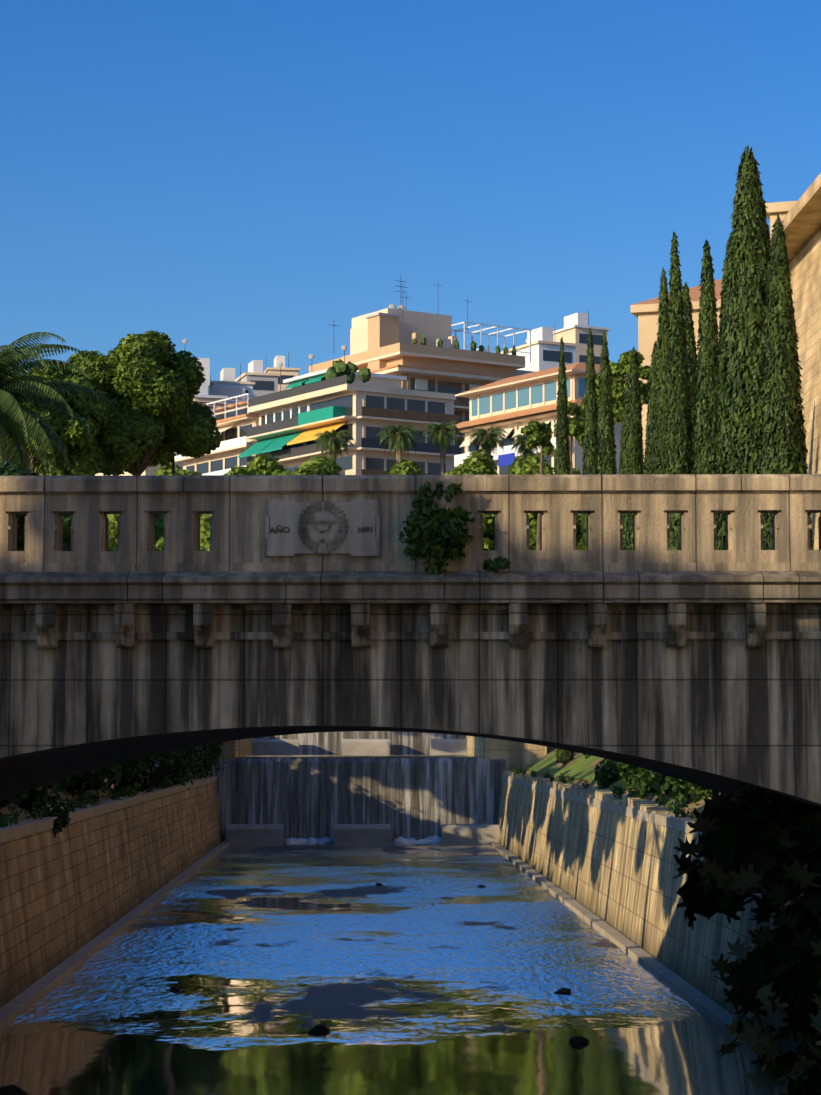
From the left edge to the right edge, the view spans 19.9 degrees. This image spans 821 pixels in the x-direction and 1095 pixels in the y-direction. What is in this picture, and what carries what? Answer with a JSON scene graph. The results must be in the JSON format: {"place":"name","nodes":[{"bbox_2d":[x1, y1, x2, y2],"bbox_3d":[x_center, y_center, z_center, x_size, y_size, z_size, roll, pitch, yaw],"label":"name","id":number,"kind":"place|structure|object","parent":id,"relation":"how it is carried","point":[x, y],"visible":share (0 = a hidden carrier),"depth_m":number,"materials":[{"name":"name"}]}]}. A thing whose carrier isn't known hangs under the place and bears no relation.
{"place":"outdoors","nodes":[
{"label":"outdoors","id":0,"kind":"place"},
{"bbox_2d":[0,462,38,550],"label":"bush","id":1,"kind":"object","parent":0,"point":[20,522],"depth_m":65.17,"materials":[{"name":"green plant"}]},
{"bbox_2d":[0,430,44,466],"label":"tree","id":2,"kind":"object","parent":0,"point":[29,460],"depth_m":113.13,"materials":[{"name":"green plant"}]},
{"bbox_2d":[24,460,57,475],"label":"bush","id":3,"kind":"object","parent":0,"point":[49,470],"depth_m":153.95,"materials":[{"name":"green plant"}]},
{"bbox_2d":[21,539,68,550],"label":"bush","id":4,"kind":"object","parent":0,"point":[65,547],"depth_m":69.79,"materials":[{"name":"green plant"}]},
{"bbox_2d":[6,365,113,472],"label":"broad tree","id":5,"kind":"object","parent":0,"point":[98,424],"depth_m":98.82,"materials":[{"name":"green plant"}]},
{"bbox_2d":[61,514,72,550],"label":"cypress tree","id":6,"kind":"object","parent":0,"point":[66,526],"depth_m":95.01,"materials":[{"name":"green plant"}]},
{"bbox_2d":[48,415,143,475],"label":"tree","id":7,"kind":"object","parent":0,"point":[108,454],"depth_m":100.52,"materials":[{"name":"green plant"}]},
{"bbox_2d":[65,514,161,550],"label":"bush","id":8,"kind":"object","parent":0,"point":[112,541],"depth_m":151.36,"materials":[{"name":"green plant"}]},
{"bbox_2d":[0,773,228,1029],"bbox_3d":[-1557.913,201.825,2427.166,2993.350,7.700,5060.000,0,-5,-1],"label":"canal bank","id":9,"kind":"structure","parent":0,"point":[89,881],"depth_m":62.10,"materials":[{"name":"brown stone"}]},
{"bbox_2d":[0,792,28,817],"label":"bush","id":10,"kind":"object","parent":9,"relation":"on","point":[19,798],"depth_m":54.24,"materials":[{"name":"green plant"}]},
{"bbox_2d":[13,781,65,811],"bbox_3d":[-10.096,5.367,57.303,3.304,2.902,3.998,0,-5,-1],"label":"bush","id":11,"kind":"object","parent":9,"relation":"on","point":[34,794],"depth_m":57.23,"materials":[{"name":"green plant"}]},
{"bbox_2d":[28,794,70,839],"bbox_3d":[-8.887,6.775,57.250,1.099,1.511,1.537,0,-5,-1],"label":"hanging plant","id":12,"kind":"object","parent":9,"relation":"on","point":[63,819],"depth_m":57.39,"materials":[{"name":"green plant"}]},
{"bbox_2d":[44,777,72,795],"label":"bush","id":13,"kind":"object","parent":9,"relation":"on","point":[64,791],"visible":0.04,"depth_m":66.30,"materials":[{"name":"green plant"}]},
{"bbox_2d":[0,332,125,475],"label":"palm tree","id":14,"kind":"object","parent":9,"relation":"on","point":[14,391],"visible":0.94,"depth_m":75.64,"materials":[{"name":"green plant"}]},
{"bbox_2d":[60,763,120,803],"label":"bush","id":15,"kind":"object","parent":9,"relation":"on","point":[109,773],"depth_m":67.73,"materials":[{"name":"green plant"}]},
{"bbox_2d":[99,763,121,791],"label":"bush","id":16,"kind":"object","parent":9,"relation":"on","point":[119,771],"depth_m":74.37,"materials":[{"name":"plant"}]},
{"bbox_2d":[106,754,157,796],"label":"bush","id":17,"kind":"object","parent":9,"relation":"on","point":[126,775],"depth_m":77.39,"materials":[{"name":"green plant"}]},
{"bbox_2d":[126,755,159,792],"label":"bush","id":18,"kind":"object","parent":9,"relation":"in","point":[150,789],"depth_m":82.49,"materials":[{"name":"green plant"}]},
{"bbox_2d":[137,752,182,791],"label":"bush","id":19,"kind":"object","parent":9,"relation":"on","point":[161,770],"depth_m":84.53,"materials":[{"name":"green plant"}]},
{"bbox_2d":[166,749,190,784],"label":"bush","id":20,"kind":"object","parent":9,"relation":"on","point":[170,755],"depth_m":92.25,"materials":[{"name":"green plant"}]},
{"bbox_2d":[165,746,199,789],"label":"bush","id":21,"kind":"object","parent":9,"relation":"on","point":[188,769],"depth_m":96.62,"materials":[{"name":"green plant"}]},
{"bbox_2d":[185,745,208,780],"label":"bush","id":22,"kind":"object","parent":9,"relation":"on","point":[197,766],"depth_m":104.96,"materials":[{"name":"green plant"}]},
{"bbox_2d":[187,745,209,776],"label":"bush","id":23,"kind":"object","parent":9,"relation":"on","point":[199,750],"depth_m":110.84,"materials":[{"name":"green plant"}]},
{"bbox_2d":[189,748,211,774],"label":"bush","id":24,"kind":"object","parent":9,"relation":"on","point":[201,763],"depth_m":112.48,"materials":[{"name":"green plant"}]},
{"bbox_2d":[194,744,222,776],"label":"bush","id":25,"kind":"object","parent":9,"relation":"on","point":[212,756],"depth_m":116.81,"materials":[{"name":"green plant"}]},
{"bbox_2d":[208,742,226,776],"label":"bush","id":26,"kind":"object","parent":9,"relation":"on","point":[212,749],"depth_m":121.24,"materials":[{"name":"green plant"}]},
{"bbox_2d":[0,765,702,826],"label":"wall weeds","id":27,"kind":"object","parent":9,"relation":"on","point":[5,820],"depth_m":65.82,"materials":[{"name":"green plant"}]},
{"bbox_2d":[66,330,213,475],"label":"dense tree","id":28,"kind":"object","parent":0,"point":[189,390],"depth_m":102.32,"materials":[{"name":"green plant"}]},
{"bbox_2d":[154,537,163,550],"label":"park hedge","id":29,"kind":"object","parent":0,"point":[159,542],"depth_m":149.28,"materials":[{"name":"green plant"}]},
{"bbox_2d":[153,463,201,537],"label":"bush","id":30,"kind":"object","parent":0,"point":[159,522],"depth_m":159.97,"materials":[{"name":"green plant"}]},
{"bbox_2d":[140,401,220,474],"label":"tree","id":31,"kind":"object","parent":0,"point":[215,442],"depth_m":107.26,"materials":[{"name":"green plant"}]},
{"bbox_2d":[201,532,209,550],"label":"park hedge","id":32,"kind":"object","parent":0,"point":[205,547],"depth_m":151.38,"materials":[{"name":"green plant"}]},
{"bbox_2d":[200,468,251,550],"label":"bush","id":33,"kind":"object","parent":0,"point":[205,519],"depth_m":152.35,"materials":[{"name":"green plant"}]},
{"bbox_2d":[224,453,295,474],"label":"bush","id":34,"kind":"object","parent":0,"point":[275,465],"depth_m":160.19,"materials":[{"name":"green plant"}]},
{"bbox_2d":[292,456,342,474],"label":"bush","id":35,"kind":"object","parent":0,"point":[304,467],"depth_m":153.86,"materials":[{"name":"green plant"}]},
{"bbox_2d":[240,755,478,756],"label":"crest","id":36,"kind":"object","parent":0,"point":[359,756],"depth_m":127.70,"materials":[{"name":"grey concrete"}]},
{"bbox_2d":[0,843,788,1094],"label":"water","id":37,"kind":"structure","parent":0,"point":[429,969],"depth_m":48.38,"materials":[{"name":"blue liquid"}]},
{"bbox_2d":[0,883,589,1094],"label":"river rocks","id":38,"kind":"object","parent":37,"relation":"in","point":[13,1089],"visible":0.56,"depth_m":41.31,"materials":[{"name":"grey stone"}]},
{"bbox_2d":[284,834,441,844],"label":"weir foam","id":39,"kind":"object","parent":37,"relation":"on","point":[435,839],"visible":0.67,"depth_m":120.73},
{"bbox_2d":[386,459,423,474],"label":"bush","id":40,"kind":"object","parent":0,"point":[413,471],"depth_m":166.99,"materials":[{"name":"green plant"}]},
{"bbox_2d":[0,0,820,463],"label":"sky","id":41,"kind":"structure","parent":0,"point":[241,181],"materials":[{"name":"blue"}]},
{"bbox_2d":[444,466,496,549],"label":"bush","id":42,"kind":"object","parent":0,"point":[457,471],"depth_m":159.14,"materials":[{"name":"green plant"}]},
{"bbox_2d":[449,449,497,517],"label":"bush","id":43,"kind":"object","parent":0,"point":[486,457],"depth_m":167.69,"materials":[{"name":"green plant"}]},
{"bbox_2d":[510,434,539,459],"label":"avenue palm","id":44,"kind":"object","parent":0,"point":[518,443],"depth_m":173.87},
{"bbox_2d":[520,420,554,549],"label":"tree","id":45,"kind":"object","parent":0,"point":[542,431],"depth_m":128.35,"materials":[{"name":"green plant"}]},
{"bbox_2d":[493,453,582,549],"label":"bush","id":46,"kind":"object","parent":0,"point":[548,469],"depth_m":153.53,"materials":[{"name":"green plant"}]},
{"bbox_2d":[554,467,583,528],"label":"bush","id":47,"kind":"object","parent":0,"point":[576,471],"depth_m":160.53,"materials":[{"name":"green plant"}]},
{"bbox_2d":[553,401,585,474],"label":"tree","id":48,"kind":"object","parent":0,"point":[579,422],"depth_m":125.49,"materials":[{"name":"green plant"}]},
{"bbox_2d":[581,373,624,423],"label":"tree","id":49,"kind":"object","parent":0,"point":[618,405],"depth_m":125.48,"materials":[{"name":"green plant"}]},
{"bbox_2d":[598,350,648,406],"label":"tree","id":50,"kind":"object","parent":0,"point":[624,368],"depth_m":118.62,"materials":[{"name":"green plant"}]},
{"bbox_2d":[640,365,651,384],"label":"tree","id":51,"kind":"object","parent":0,"point":[645,377],"depth_m":120.47,"materials":[{"name":"green plant"}]},
{"bbox_2d":[490,747,806,1081],"bbox_3d":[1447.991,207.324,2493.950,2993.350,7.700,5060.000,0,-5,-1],"label":"canal bank","id":52,"kind":"structure","parent":0,"point":[608,870],"depth_m":63.57,"materials":[{"name":"beige stone"}]},
{"bbox_2d":[95,201,796,475],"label":"apartments","id":53,"kind":"structure","parent":52,"relation":"on","point":[418,371],"depth_m":246.70,"materials":[{"name":"beige paint"}]},
{"bbox_2d":[314,429,354,460],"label":"avenue palm","id":54,"kind":"object","parent":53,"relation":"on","point":[325,436],"depth_m":165.48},
{"bbox_2d":[375,423,424,464],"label":"avenue palm","id":55,"kind":"object","parent":53,"relation":"on","point":[407,430],"depth_m":167.60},
{"bbox_2d":[423,421,461,474],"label":"avenue palm","id":56,"kind":"object","parent":53,"relation":"on","point":[436,428],"depth_m":169.69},
{"bbox_2d":[468,426,507,454],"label":"avenue palm","id":57,"kind":"object","parent":53,"relation":"on","point":[495,441],"depth_m":171.75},
{"bbox_2d":[521,751,632,787],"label":"grass patch","id":58,"kind":"object","parent":52,"relation":"on","point":[577,769],"visible":0.08,"depth_m":99.36,"materials":[{"name":"green plant"}]},
{"bbox_2d":[554,337,574,765],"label":"cypress","id":59,"kind":"object","parent":58,"relation":"on","point":[562,427],"depth_m":104.43,"materials":[{"name":"green plant"}]},
{"bbox_2d":[503,771,673,813],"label":"stepped wall heads","id":60,"kind":"object","parent":52,"relation":"on","point":[644,804],"depth_m":74.35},
{"bbox_2d":[580,327,598,758],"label":"cypress","id":61,"kind":"object","parent":52,"relation":"on","point":[589,391],"depth_m":100.43,"materials":[{"name":"green plant"}]},
{"bbox_2d":[597,330,616,474],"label":"cypress","id":62,"kind":"object","parent":52,"relation":"on","point":[609,447],"depth_m":96.42,"materials":[{"name":"green plant"}]},
{"bbox_2d":[594,758,620,787],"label":"bank shrub","id":63,"kind":"object","parent":52,"relation":"on","point":[604,777],"depth_m":79.13,"materials":[{"name":"green plant"}]},
{"bbox_2d":[618,378,628,514],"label":"cypress","id":64,"kind":"object","parent":52,"relation":"on","point":[622,454],"depth_m":100.51,"materials":[{"name":"green plant"}]},
{"bbox_2d":[616,762,641,791],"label":"bank shrub","id":65,"kind":"object","parent":52,"relation":"on","point":[625,775],"depth_m":72.02,"materials":[{"name":"green plant"}]},
{"bbox_2d":[622,347,644,549],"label":"cypress","id":66,"kind":"object","parent":52,"relation":"on","point":[635,392],"depth_m":92.33,"materials":[{"name":"green plant"}]},
{"bbox_2d":[630,768,664,800],"bbox_3d":[7.397,6.212,65.839,2.702,2.097,2.770,0,-5,-1],"label":"bank shrub","id":67,"kind":"object","parent":52,"relation":"on","point":[643,784],"depth_m":64.80,"materials":[{"name":"green plant"}]},
{"bbox_2d":[643,340,657,473],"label":"cypress","id":68,"kind":"object","parent":52,"relation":"on","point":[649,465],"depth_m":86.38,"materials":[{"name":"green plant"}]},
{"bbox_2d":[653,267,669,473],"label":"cypress","id":69,"kind":"object","parent":52,"relation":"on","point":[660,461],"depth_m":84.46,"materials":[{"name":"green plant"}]},
{"bbox_2d":[665,231,695,549],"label":"cypress","id":70,"kind":"object","parent":52,"relation":"on","point":[684,454],"depth_m":76.32,"materials":[{"name":"green plant"}]},
{"bbox_2d":[651,772,711,804],"bbox_3d":[7.169,5.942,59.407,2.479,1.746,1.360,-4,-6,43],"label":"bank shrub","id":71,"kind":"object","parent":52,"relation":"on","point":[659,784],"depth_m":59.48,"materials":[{"name":"green plant"}]},
{"bbox_2d":[682,282,697,470],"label":"cypress","id":72,"kind":"object","parent":52,"relation":"on","point":[691,347],"depth_m":80.49,"materials":[{"name":"green plant"}]},
{"bbox_2d":[693,239,719,547],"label":"cypress","id":73,"kind":"object","parent":52,"relation":"in","point":[711,343],"depth_m":70.30,"materials":[{"name":"green plant"}]},
{"bbox_2d":[715,254,730,549],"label":"cypress","id":74,"kind":"object","parent":52,"relation":"on","point":[722,311],"depth_m":68.55,"materials":[{"name":"green plant"}]},
{"bbox_2d":[718,236,731,343],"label":"cypress","id":75,"kind":"object","parent":52,"relation":"on","point":[727,246],"depth_m":72.85,"materials":[{"name":"green plant"}]},
{"bbox_2d":[716,145,770,549],"bbox_3d":[9.530,-1.076,64.199,2.466,20.301,2.466,0,-5,-1],"label":"cypress","id":76,"kind":"object","parent":52,"relation":"in","point":[753,381],"depth_m":64.07,"materials":[{"name":"green plant"}]},
{"bbox_2d":[671,783,820,1094],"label":"fig tree","id":77,"kind":"object","parent":52,"relation":"on","point":[756,843],"visible":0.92,"depth_m":28.06,"materials":[{"name":"green plant"}]},
{"bbox_2d":[760,214,813,549],"bbox_3d":[9.675,0.031,60.092,1.473,17.420,1.472,0,-5,-1],"label":"cypress","id":78,"kind":"object","parent":52,"relation":"in","point":[785,397],"depth_m":60.15,"materials":[{"name":"green plant"}]},
{"bbox_2d":[718,793,739,807],"bbox_3d":[7.340,5.181,49.379,1.910,1.536,2.749,0,-5,-1],"label":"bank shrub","id":79,"kind":"object","parent":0,"point":[734,800],"depth_m":48.86,"materials":[{"name":"green plant"}]},
{"bbox_2d":[770,173,820,549],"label":"building","id":80,"kind":"structure","parent":0,"point":[801,220],"depth_m":94.63,"materials":[{"name":"paint"}]},
{"label":"ground","id":81,"kind":"structure","parent":0,"visible":0},
{"bbox_2d":[226,739,498,844],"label":"concrete blocks","id":82,"kind":"structure","parent":81,"relation":"on","point":[361,834],"depth_m":119.88,"materials":[{"name":"grey concrete"}]},
{"bbox_2d":[208,731,546,842],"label":"weirs","id":83,"kind":"object","parent":81,"relation":"on","point":[417,798],"visible":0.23,"depth_m":122.22,"materials":[{"name":"concrete"}]},
{"bbox_2d":[0,573,820,806],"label":"bridge arch","id":84,"kind":"structure","parent":81,"relation":"on","point":[728,715],"depth_m":26.80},
{"bbox_2d":[269,525,289,532],"bbox_3d":[-1.502,-0.211,26.877,0.234,0.092,0.012,0,-5,1],"label":"carved lettering","id":85,"kind":"object","parent":84,"relation":"attached to","point":[279,530],"visible":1,"depth_m":26.87,"materials":[{"name":"stone"}]},
{"bbox_2d":[358,527,371,532],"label":"carved numerals","id":86,"kind":"object","parent":84,"relation":"attached to","point":[364,530],"visible":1,"depth_m":26.85,"materials":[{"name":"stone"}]},
{"bbox_2d":[0,571,820,647],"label":"bridge cornice corbels","id":87,"kind":"object","parent":84,"relation":"attached to","point":[518,595],"visible":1,"depth_m":26.59,"materials":[{"name":"grey stone"}]},
{"bbox_2d":[0,474,820,571],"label":"bridge parapet","id":88,"kind":"structure","parent":87,"relation":"on","point":[234,506],"depth_m":26.91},
{"bbox_2d":[265,499,379,555],"bbox_3d":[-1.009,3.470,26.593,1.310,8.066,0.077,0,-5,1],"label":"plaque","id":89,"kind":"object","parent":88,"relation":"attached to","point":[320,527],"visible":1,"depth_m":26.88,"materials":[{"name":"grey stone"}]},
{"bbox_2d":[398,481,474,574],"bbox_3d":[0.301,-0.200,26.646,0.881,1.136,0.364,0,-5,-1],"label":"bush","id":90,"kind":"object","parent":84,"relation":"on","point":[430,524],"depth_m":26.62,"materials":[{"name":"green plant"}]},
{"bbox_2d":[482,556,510,572],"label":"weed leaves","id":91,"kind":"object","parent":84,"relation":"on","point":[495,565],"visible":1,"depth_m":26.51,"materials":[{"name":"green plant"}]},
{"bbox_2d":[439,537,493,549],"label":"park hedge","id":92,"kind":"object","parent":81,"relation":"on","point":[488,544],"depth_m":149.69,"materials":[{"name":"green plant"}]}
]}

